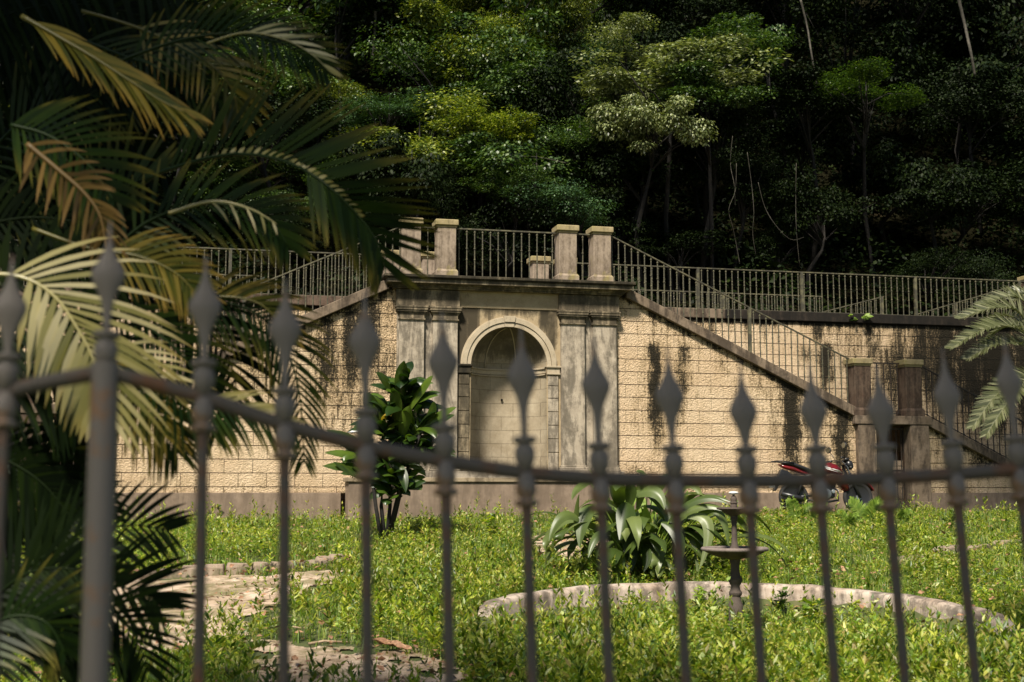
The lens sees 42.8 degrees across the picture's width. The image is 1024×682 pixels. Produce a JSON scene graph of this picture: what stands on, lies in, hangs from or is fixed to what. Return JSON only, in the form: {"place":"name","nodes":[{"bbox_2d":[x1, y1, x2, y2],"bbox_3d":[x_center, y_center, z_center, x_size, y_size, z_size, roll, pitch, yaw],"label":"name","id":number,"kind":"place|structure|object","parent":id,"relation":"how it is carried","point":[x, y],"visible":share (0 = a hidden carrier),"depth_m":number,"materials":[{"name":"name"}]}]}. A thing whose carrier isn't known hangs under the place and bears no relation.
{"place":"outdoors","nodes":[
{"label":"outdoors","id":0,"kind":"place"},
{"bbox_2d":[400,218,423,273],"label":"stone pier","id":1,"kind":"structure","parent":0,"point":[413,258],"depth_m":24.83,"materials":[{"name":"beige stone"}]},
{"bbox_2d":[432,219,458,274],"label":"stone pier","id":2,"kind":"structure","parent":0,"point":[445,263],"depth_m":24.98,"materials":[{"name":"stone"}]},
{"bbox_2d":[0,0,1023,467],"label":"hillside","id":3,"kind":"structure","parent":0,"point":[926,242],"depth_m":41.61,"materials":[{"name":"green plant"}]},
{"bbox_2d":[142,121,276,248],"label":"forest tree","id":4,"kind":"object","parent":3,"relation":"on","point":[243,140],"visible":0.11,"depth_m":35.69,"materials":[{"name":"green plant"}]},
{"bbox_2d":[176,163,284,225],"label":"forest tree","id":5,"kind":"object","parent":3,"relation":"on","point":[209,187],"visible":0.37,"depth_m":36.35,"materials":[{"name":"green plant"}]},
{"bbox_2d":[191,149,317,225],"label":"forest tree","id":6,"kind":"object","parent":3,"relation":"on","point":[241,163],"visible":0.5,"depth_m":36.77,"materials":[{"name":"green plant"}]},
{"bbox_2d":[217,188,325,271],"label":"forest tree","id":7,"kind":"object","parent":3,"relation":"on","point":[292,213],"visible":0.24,"depth_m":34.35,"materials":[{"name":"green plant"}]},
{"bbox_2d":[195,85,353,241],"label":"forest tree","id":8,"kind":"object","parent":3,"relation":"on","point":[262,166],"visible":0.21,"depth_m":36.45,"materials":[{"name":"green plant"}]},
{"bbox_2d":[204,36,354,198],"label":"forest tree","id":9,"kind":"object","parent":3,"relation":"on","point":[288,83],"visible":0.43,"depth_m":37.88,"materials":[{"name":"green plant"}]},
{"bbox_2d":[258,32,364,144],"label":"forest tree","id":10,"kind":"object","parent":3,"relation":"on","point":[285,63],"visible":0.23,"depth_m":41.08,"materials":[{"name":"green plant"}]},
{"bbox_2d":[205,0,447,180],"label":"forest tree","id":11,"kind":"object","parent":3,"relation":"on","point":[339,4],"visible":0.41,"depth_m":40.76,"materials":[{"name":"green plant"}]},
{"bbox_2d":[281,66,378,165],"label":"forest tree","id":12,"kind":"object","parent":3,"relation":"on","point":[340,87],"visible":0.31,"depth_m":38.63,"materials":[{"name":"green plant"}]},
{"bbox_2d":[293,102,383,151],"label":"forest tree","id":13,"kind":"object","parent":3,"relation":"on","point":[354,121],"visible":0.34,"depth_m":38.30,"materials":[{"name":"green plant"}]},
{"bbox_2d":[319,130,455,217],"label":"forest tree","id":14,"kind":"object","parent":3,"relation":"on","point":[398,149],"visible":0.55,"depth_m":33.75,"materials":[{"name":"green plant"}]},
{"bbox_2d":[335,84,451,226],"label":"forest tree","id":15,"kind":"object","parent":3,"relation":"on","point":[395,111],"visible":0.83,"depth_m":38.01,"materials":[{"name":"green plant"}]},
{"bbox_2d":[301,0,511,136],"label":"forest tree","id":16,"kind":"object","parent":3,"relation":"on","point":[360,23],"visible":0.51,"depth_m":40.98,"materials":[{"name":"green plant"}]},
{"bbox_2d":[323,86,496,217],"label":"forest tree","id":17,"kind":"object","parent":3,"relation":"on","point":[425,146],"visible":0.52,"depth_m":37.43,"materials":[{"name":"green plant"}]},
{"bbox_2d":[360,153,481,247],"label":"forest tree","id":18,"kind":"object","parent":3,"relation":"on","point":[457,186],"visible":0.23,"depth_m":35.87,"materials":[{"name":"green plant"}]},
{"bbox_2d":[366,166,478,256],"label":"forest tree","id":19,"kind":"object","parent":3,"relation":"on","point":[446,215],"visible":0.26,"depth_m":34.56,"materials":[{"name":"green plant"}]},
{"bbox_2d":[350,17,550,180],"bbox_3d":[-1.806,-7.237,40.009,6.118,4.803,4.730,0,-7,0],"label":"forest tree","id":20,"kind":"object","parent":3,"relation":"on","point":[500,97],"visible":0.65,"depth_m":39.28,"materials":[{"name":"green plant"}]},
{"bbox_2d":[385,0,539,134],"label":"forest tree","id":21,"kind":"object","parent":3,"relation":"on","point":[429,15],"visible":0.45,"depth_m":39.99,"materials":[{"name":"green plant"}]},
{"bbox_2d":[388,0,573,108],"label":"forest tree","id":22,"kind":"object","parent":3,"relation":"on","point":[532,11],"visible":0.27,"depth_m":42.14,"materials":[{"name":"green plant"}]},
{"bbox_2d":[432,0,531,35],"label":"forest tree","id":23,"kind":"object","parent":3,"relation":"on","point":[462,7],"visible":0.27,"depth_m":47.10,"materials":[{"name":"green plant"}]},
{"bbox_2d":[436,99,539,244],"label":"forest tree","id":24,"kind":"object","parent":3,"relation":"on","point":[500,122],"visible":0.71,"depth_m":36.28,"materials":[{"name":"green plant"}]},
{"bbox_2d":[464,7,556,106],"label":"forest tree","id":25,"kind":"object","parent":3,"relation":"on","point":[488,20],"visible":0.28,"depth_m":42.33,"materials":[{"name":"green plant"}]},
{"bbox_2d":[439,56,582,138],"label":"forest tree","id":26,"kind":"object","parent":3,"relation":"on","point":[520,63],"visible":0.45,"depth_m":38.90,"materials":[{"name":"green plant"}]},
{"bbox_2d":[0,0,1023,317],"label":"undergrowth","id":27,"kind":"object","parent":3,"relation":"on","point":[992,154],"visible":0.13,"depth_m":39.65,"materials":[{"name":"green plant"}]},
{"bbox_2d":[458,164,566,276],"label":"forest tree","id":28,"kind":"object","parent":3,"relation":"on","point":[495,182],"visible":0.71,"depth_m":34.95,"materials":[{"name":"green plant"}]},
{"bbox_2d":[453,111,589,229],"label":"forest tree","id":29,"kind":"object","parent":3,"relation":"on","point":[547,140],"visible":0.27,"depth_m":36.92,"materials":[{"name":"green plant"}]},
{"bbox_2d":[456,181,597,276],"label":"forest tree","id":30,"kind":"object","parent":3,"relation":"on","point":[505,216],"visible":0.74,"depth_m":35.16,"materials":[{"name":"green plant"}]},
{"bbox_2d":[436,130,618,243],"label":"forest tree","id":31,"kind":"object","parent":3,"relation":"on","point":[479,158],"visible":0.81,"depth_m":35.47,"materials":[{"name":"green plant"}]},
{"bbox_2d":[502,0,601,92],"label":"forest tree","id":32,"kind":"object","parent":3,"relation":"on","point":[574,5],"visible":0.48,"depth_m":45.20,"materials":[{"name":"green plant"}]},
{"bbox_2d":[498,178,620,279],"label":"forest tree","id":33,"kind":"object","parent":3,"relation":"on","point":[557,192],"visible":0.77,"depth_m":34.53,"materials":[{"name":"green plant"}]},
{"bbox_2d":[530,98,622,207],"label":"forest tree","id":34,"kind":"object","parent":3,"relation":"on","point":[583,137],"visible":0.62,"depth_m":36.58,"materials":[{"name":"green plant"}]},
{"bbox_2d":[479,0,685,87],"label":"forest tree","id":35,"kind":"object","parent":3,"relation":"on","point":[644,3],"visible":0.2,"depth_m":46.75,"materials":[{"name":"green plant"}]},
{"bbox_2d":[539,31,638,186],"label":"forest tree","id":36,"kind":"object","parent":3,"relation":"on","point":[593,62],"visible":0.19,"depth_m":39.04,"materials":[{"name":"green plant"}]},
{"bbox_2d":[497,28,689,197],"bbox_3d":[2.394,-6.483,39.492,6.855,6.219,4.173,3,-7,-22],"label":"forest tree","id":37,"kind":"object","parent":3,"relation":"on","point":[566,83],"visible":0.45,"depth_m":38.74,"materials":[{"name":"green plant"}]},
{"bbox_2d":[533,101,686,257],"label":"forest tree","id":38,"kind":"object","parent":3,"relation":"on","point":[643,163],"visible":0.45,"depth_m":36.52,"materials":[{"name":"green plant"}]},
{"bbox_2d":[579,175,661,252],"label":"forest tree","id":39,"kind":"object","parent":3,"relation":"on","point":[614,217],"visible":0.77,"depth_m":35.85,"materials":[{"name":"green plant"}]},
{"bbox_2d":[578,9,667,245],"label":"forest tree","id":40,"kind":"object","parent":3,"relation":"on","point":[630,23],"visible":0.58,"depth_m":37.60,"materials":[{"name":"green plant"}]},
{"bbox_2d":[572,146,712,281],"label":"forest tree","id":41,"kind":"object","parent":3,"relation":"on","point":[683,174],"visible":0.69,"depth_m":36.72,"materials":[{"name":"green plant"}]},
{"bbox_2d":[584,92,718,293],"bbox_3d":[3.587,-3.889,35.037,3.668,5.491,2.676,-5,-8,37],"label":"forest tree","id":42,"kind":"object","parent":3,"relation":"on","point":[640,121],"visible":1,"depth_m":35.14,"materials":[{"name":"green plant"}]},
{"bbox_2d":[589,10,733,193],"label":"forest tree","id":43,"kind":"object","parent":3,"relation":"on","point":[663,30],"visible":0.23,"depth_m":42.14,"materials":[{"name":"green plant"}]},
{"bbox_2d":[592,0,758,68],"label":"forest tree","id":44,"kind":"object","parent":3,"relation":"on","point":[703,23],"visible":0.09,"depth_m":48.27,"materials":[{"name":"green plant"}]},
{"bbox_2d":[567,32,792,300],"bbox_3d":[4.542,-4.874,35.991,6.269,7.493,3.786,0,-7,0],"label":"forest tree","id":45,"kind":"object","parent":3,"relation":"on","point":[653,66],"visible":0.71,"depth_m":35.75,"materials":[{"name":"green plant"}]},
{"bbox_2d":[573,75,799,231],"bbox_3d":[5.322,-5.502,38.798,7.040,5.074,3.818,0,-7,0],"label":"forest tree","id":46,"kind":"object","parent":3,"relation":"on","point":[685,161],"visible":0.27,"depth_m":39.00,"materials":[{"name":"green plant"}]},
{"bbox_2d":[627,229,746,303],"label":"forest tree","id":47,"kind":"object","parent":3,"relation":"on","point":[685,243],"visible":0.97,"depth_m":36.10,"materials":[{"name":"green plant"}]},
{"bbox_2d":[629,0,750,44],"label":"forest tree","id":48,"kind":"object","parent":3,"relation":"on","point":[709,6],"visible":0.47,"depth_m":47.02,"materials":[{"name":"green plant"}]},
{"bbox_2d":[650,50,778,307],"bbox_3d":[5.254,-4.382,35.602,3.673,6.959,2.817,-4,-8,29],"label":"forest tree","id":49,"kind":"object","parent":3,"relation":"on","point":[705,88],"visible":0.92,"depth_m":35.55,"materials":[{"name":"green plant"}]},
{"bbox_2d":[658,99,784,296],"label":"forest tree","id":50,"kind":"object","parent":3,"relation":"on","point":[731,119],"visible":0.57,"depth_m":36.89,"materials":[{"name":"green plant"}]},
{"bbox_2d":[686,11,788,270],"bbox_3d":[6.293,-5.704,37.971,3.527,7.370,4.960,4,-8,-30],"label":"forest tree","id":51,"kind":"object","parent":3,"relation":"on","point":[760,43],"visible":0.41,"depth_m":37.80,"materials":[{"name":"green plant"}]},
{"bbox_2d":[702,12,797,252],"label":"forest tree","id":52,"kind":"object","parent":3,"relation":"on","point":[780,31],"visible":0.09,"depth_m":40.25,"materials":[{"name":"green plant"}]},
{"bbox_2d":[702,134,804,292],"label":"forest tree","id":53,"kind":"object","parent":3,"relation":"on","point":[743,208],"visible":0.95,"depth_m":37.15,"materials":[{"name":"green plant"}]},
{"bbox_2d":[695,61,822,204],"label":"forest tree","id":54,"kind":"object","parent":3,"relation":"on","point":[786,116],"visible":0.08,"depth_m":43.88,"materials":[{"name":"green plant"}]},
{"bbox_2d":[743,218,821,285],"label":"forest tree","id":55,"kind":"object","parent":3,"relation":"on","point":[765,237],"visible":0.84,"depth_m":37.75,"materials":[{"name":"green plant"}]},
{"bbox_2d":[739,0,864,74],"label":"forest tree","id":56,"kind":"object","parent":3,"relation":"on","point":[786,22],"visible":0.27,"depth_m":51.40,"materials":[{"name":"green plant"}]},
{"bbox_2d":[749,60,868,281],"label":"forest tree","id":57,"kind":"object","parent":3,"relation":"on","point":[796,95],"visible":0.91,"depth_m":38.50,"materials":[{"name":"green plant"}]},
{"bbox_2d":[743,91,893,255],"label":"forest tree","id":58,"kind":"object","parent":3,"relation":"on","point":[839,133],"visible":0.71,"depth_m":40.72,"materials":[{"name":"green plant"}]},
{"bbox_2d":[763,162,891,297],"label":"forest tree","id":59,"kind":"object","parent":3,"relation":"on","point":[840,211],"visible":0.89,"depth_m":37.58,"materials":[{"name":"green plant"}]},
{"bbox_2d":[777,0,954,164],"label":"forest tree","id":60,"kind":"object","parent":3,"relation":"on","point":[905,67],"visible":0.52,"depth_m":45.68,"materials":[{"name":"green plant"}]},
{"bbox_2d":[810,56,928,289],"bbox_3d":[10.089,-4.963,38.699,3.985,6.748,4.119,-6,-9,41],"label":"forest tree","id":61,"kind":"object","parent":3,"relation":"on","point":[868,73],"visible":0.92,"depth_m":39.08,"materials":[{"name":"green plant"}]},
{"bbox_2d":[822,139,946,253],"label":"forest tree","id":62,"kind":"object","parent":3,"relation":"on","point":[882,179],"visible":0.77,"depth_m":40.39,"materials":[{"name":"green plant"}]},
{"bbox_2d":[831,0,997,124],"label":"forest tree","id":63,"kind":"object","parent":3,"relation":"on","point":[904,12],"visible":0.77,"depth_m":50.80,"materials":[{"name":"green plant"}]},
{"bbox_2d":[879,243,976,314],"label":"forest tree","id":64,"kind":"object","parent":3,"relation":"on","point":[934,258],"visible":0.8,"depth_m":37.16,"materials":[{"name":"green plant"}]},
{"bbox_2d":[865,0,1023,131],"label":"forest tree","id":65,"kind":"object","parent":3,"relation":"on","point":[949,41],"visible":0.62,"depth_m":50.93,"materials":[{"name":"green plant"}]},
{"bbox_2d":[880,167,1008,274],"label":"forest tree","id":66,"kind":"object","parent":3,"relation":"on","point":[950,198],"visible":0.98,"depth_m":39.13,"materials":[{"name":"green plant"}]},
{"bbox_2d":[867,0,1023,84],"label":"forest tree","id":67,"kind":"object","parent":3,"relation":"on","point":[1018,9],"visible":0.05,"depth_m":54.25,"materials":[{"name":"green plant"}]},
{"bbox_2d":[876,159,1023,259],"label":"forest tree","id":68,"kind":"object","parent":3,"relation":"on","point":[1011,186],"visible":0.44,"depth_m":40.47,"materials":[{"name":"green plant"}]},
{"bbox_2d":[884,54,1023,234],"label":"forest tree","id":69,"kind":"object","parent":3,"relation":"on","point":[963,111],"visible":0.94,"depth_m":42.68,"materials":[{"name":"green plant"}]},
{"bbox_2d":[894,48,1023,164],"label":"forest tree","id":70,"kind":"object","parent":3,"relation":"on","point":[1009,70],"visible":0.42,"depth_m":45.95,"materials":[{"name":"green plant"}]},
{"bbox_2d":[932,248,1023,308],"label":"forest tree","id":71,"kind":"object","parent":3,"relation":"on","point":[976,266],"visible":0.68,"depth_m":37.40,"materials":[{"name":"green plant"}]},
{"bbox_2d":[988,115,1023,178],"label":"forest tree","id":72,"kind":"object","parent":3,"relation":"on","point":[1015,135],"visible":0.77,"depth_m":42.99,"materials":[{"name":"green plant"}]},
{"bbox_2d":[1,504,1023,681],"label":"ground","id":73,"kind":"structure","parent":0,"point":[304,643],"depth_m":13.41,"materials":[{"name":"green plant"}]},
{"bbox_2d":[0,409,194,681],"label":"areca palm","id":74,"kind":"object","parent":73,"relation":"on","point":[39,623],"visible":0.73,"depth_m":4.30,"materials":[{"name":"green plant"}]},
{"bbox_2d":[0,94,337,561],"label":"areca palm","id":75,"kind":"object","parent":73,"relation":"on","point":[48,345],"visible":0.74,"depth_m":4.75,"materials":[{"name":"green palm leaf"},{"name":"yellowed leaf"}]},
{"bbox_2d":[18,280,396,521],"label":"staircase","id":76,"kind":"structure","parent":73,"relation":"on","point":[236,482],"depth_m":24.05,"materials":[{"name":"concrete"},{"name":"beige stone brick"}]},
{"bbox_2d":[130,228,400,365],"bbox_3d":[-4.588,-0.627,24.278,5.150,3.358,0.060,2,-7,-13],"label":"iron railing","id":77,"kind":"object","parent":76,"relation":"on","point":[298,268],"visible":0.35,"depth_m":24.52,"materials":[{"name":"grey metal"}]},
{"bbox_2d":[0,0,443,677],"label":"areca palm","id":78,"kind":"object","parent":73,"relation":"on","point":[108,74],"visible":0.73,"depth_m":5.38,"materials":[{"name":"green palm leaf"},{"name":"yellowed leaf"}]},
{"bbox_2d":[111,570,342,652],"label":"path","id":79,"kind":"structure","parent":73,"relation":"on","point":[212,587],"depth_m":14.22,"materials":[{"name":"pale stone"}]},
{"bbox_2d":[223,639,482,681],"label":"path","id":80,"kind":"structure","parent":73,"relation":"on","point":[332,654],"depth_m":10.45,"materials":[{"name":"pale stone"}]},
{"bbox_2d":[323,361,455,539],"bbox_3d":[-1.851,1.664,20.101,2.025,2.778,1.143,0,-7,0],"label":"cordyline","id":81,"kind":"object","parent":73,"relation":"on","point":[401,418],"visible":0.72,"depth_m":20.00,"materials":[{"name":"green plant"}]},
{"bbox_2d":[343,477,665,520],"bbox_3d":[0.034,2.971,24.407,6.280,0.825,0.820,2,-7,-13],"label":"stone trough","id":82,"kind":"object","parent":73,"relation":"on","point":[487,489],"visible":0.32,"depth_m":24.07,"materials":[{"name":"grey stone"}]},
{"bbox_2d":[0,492,1023,681],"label":"weeds","id":83,"kind":"object","parent":73,"relation":"on","point":[704,633],"visible":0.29,"depth_m":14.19,"materials":[{"name":"green plant"}]},
{"bbox_2d":[0,221,1023,681],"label":"iron fence","id":84,"kind":"object","parent":73,"relation":"on","point":[104,375],"visible":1,"depth_m":2.13,"materials":[{"name":"grey metal"}]},
{"bbox_2d":[0,286,1023,511],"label":"terrace wall","id":85,"kind":"structure","parent":73,"relation":"on","point":[882,338],"depth_m":30.16,"materials":[{"name":"stone"}]},
{"bbox_2d":[0,239,366,296],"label":"iron railing","id":86,"kind":"object","parent":85,"relation":"on","point":[230,263],"visible":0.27,"depth_m":27.43,"materials":[{"name":"grey metal"}]},
{"bbox_2d":[382,273,635,477],"bbox_3d":[-0.395,0.902,26.516,4.920,3.840,3.710,2,-7,-13],"label":"fountain niche","id":87,"kind":"object","parent":85,"relation":"attached to","point":[561,322],"visible":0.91,"depth_m":25.25,"materials":[{"name":"stone"}]},
{"bbox_2d":[456,228,555,278],"bbox_3d":[-0.115,-1.661,25.416,2.020,1.000,0.048,2,-7,-13],"label":"iron railing","id":88,"kind":"object","parent":87,"relation":"on","point":[505,231],"visible":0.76,"depth_m":25.41,"materials":[{"name":"grey metal"}]},
{"bbox_2d":[632,289,821,311],"bbox_3d":[4.257,-0.769,32.652,7.600,0.975,0.060,2,-7,-13],"label":"iron railing","id":89,"kind":"object","parent":85,"relation":"on","point":[728,293],"visible":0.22,"depth_m":33.00,"materials":[{"name":"grey metal"}]},
{"bbox_2d":[549,261,1023,318],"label":"iron railing","id":90,"kind":"object","parent":85,"relation":"on","point":[802,293],"visible":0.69,"depth_m":30.17,"materials":[{"name":"grey metal"}]},
{"bbox_2d":[7,507,1023,681],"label":"leaf litter","id":91,"kind":"object","parent":73,"relation":"on","point":[380,658],"visible":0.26,"depth_m":13.54,"materials":[{"name":"brown plant"}]},
{"bbox_2d":[520,470,791,580],"bbox_3d":[1.676,2.196,15.605,2.945,1.329,2.223,2,-7,-19],"label":"broad leaf clump","id":92,"kind":"object","parent":73,"relation":"on","point":[628,522],"visible":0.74,"depth_m":15.10,"materials":[{"name":"green plant"}]},
{"bbox_2d":[701,491,768,632],"bbox_3d":[2.020,2.023,11.846,0.610,1.312,0.610,0,-7,0],"label":"tiered fountain","id":93,"kind":"object","parent":73,"relation":"on","point":[734,553],"visible":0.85,"depth_m":11.78,"materials":[{"name":"stone"}]},
{"bbox_2d":[478,581,1016,634],"bbox_3d":[2.065,2.802,11.773,5.022,0.634,4.996,0,-3,0],"label":"round basin","id":94,"kind":"object","parent":73,"relation":"on","point":[950,609],"visible":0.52,"depth_m":13.62,"materials":[{"name":"stone"}]},
{"bbox_2d":[617,291,1016,511],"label":"staircase","id":95,"kind":"structure","parent":73,"relation":"on","point":[704,362],"depth_m":26.08,"materials":[{"name":"stone"}]},
{"bbox_2d":[611,235,849,402],"bbox_3d":[4.426,-0.387,26.345,5.150,3.358,0.063,2,-7,-13],"label":"iron railing","id":96,"kind":"object","parent":95,"relation":"on","point":[749,323],"visible":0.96,"depth_m":26.36,"materials":[{"name":"grey metal"}]},
{"bbox_2d":[922,366,1023,458],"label":"iron railing","id":97,"kind":"object","parent":95,"relation":"on","point":[974,396],"visible":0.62,"depth_m":27.32,"materials":[{"name":"grey metal"}]},
{"bbox_2d":[770,442,873,510],"bbox_3d":[5.990,2.630,25.163,1.979,1.356,0.905,3,-7,-25],"label":"motorcycle","id":98,"kind":"object","parent":73,"relation":"on","point":[863,494],"visible":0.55,"depth_m":25.11,"materials":[{"name":"red metal"}]},
{"bbox_2d":[945,283,1023,438],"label":"cycad","id":99,"kind":"object","parent":73,"relation":"on","point":[990,321],"visible":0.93,"depth_m":10.65,"materials":[{"name":"green palm leaf foliage"}]},
{"bbox_2d":[552,224,578,279],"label":"stone pier","id":100,"kind":"structure","parent":0,"point":[565,240],"depth_m":25.52,"materials":[{"name":"stone"}]},
{"bbox_2d":[586,226,613,280],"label":"stone pier","id":101,"kind":"structure","parent":0,"point":[599,238],"depth_m":25.68,"materials":[{"name":"stone"}]},
{"bbox_2d":[843,358,872,414],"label":"stone pier","id":102,"kind":"structure","parent":0,"point":[859,389],"depth_m":26.67,"materials":[{"name":"stone"}]},
{"bbox_2d":[893,359,924,415],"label":"stone pier","id":103,"kind":"structure","parent":0,"point":[909,387],"depth_m":26.93,"materials":[{"name":"stone"}]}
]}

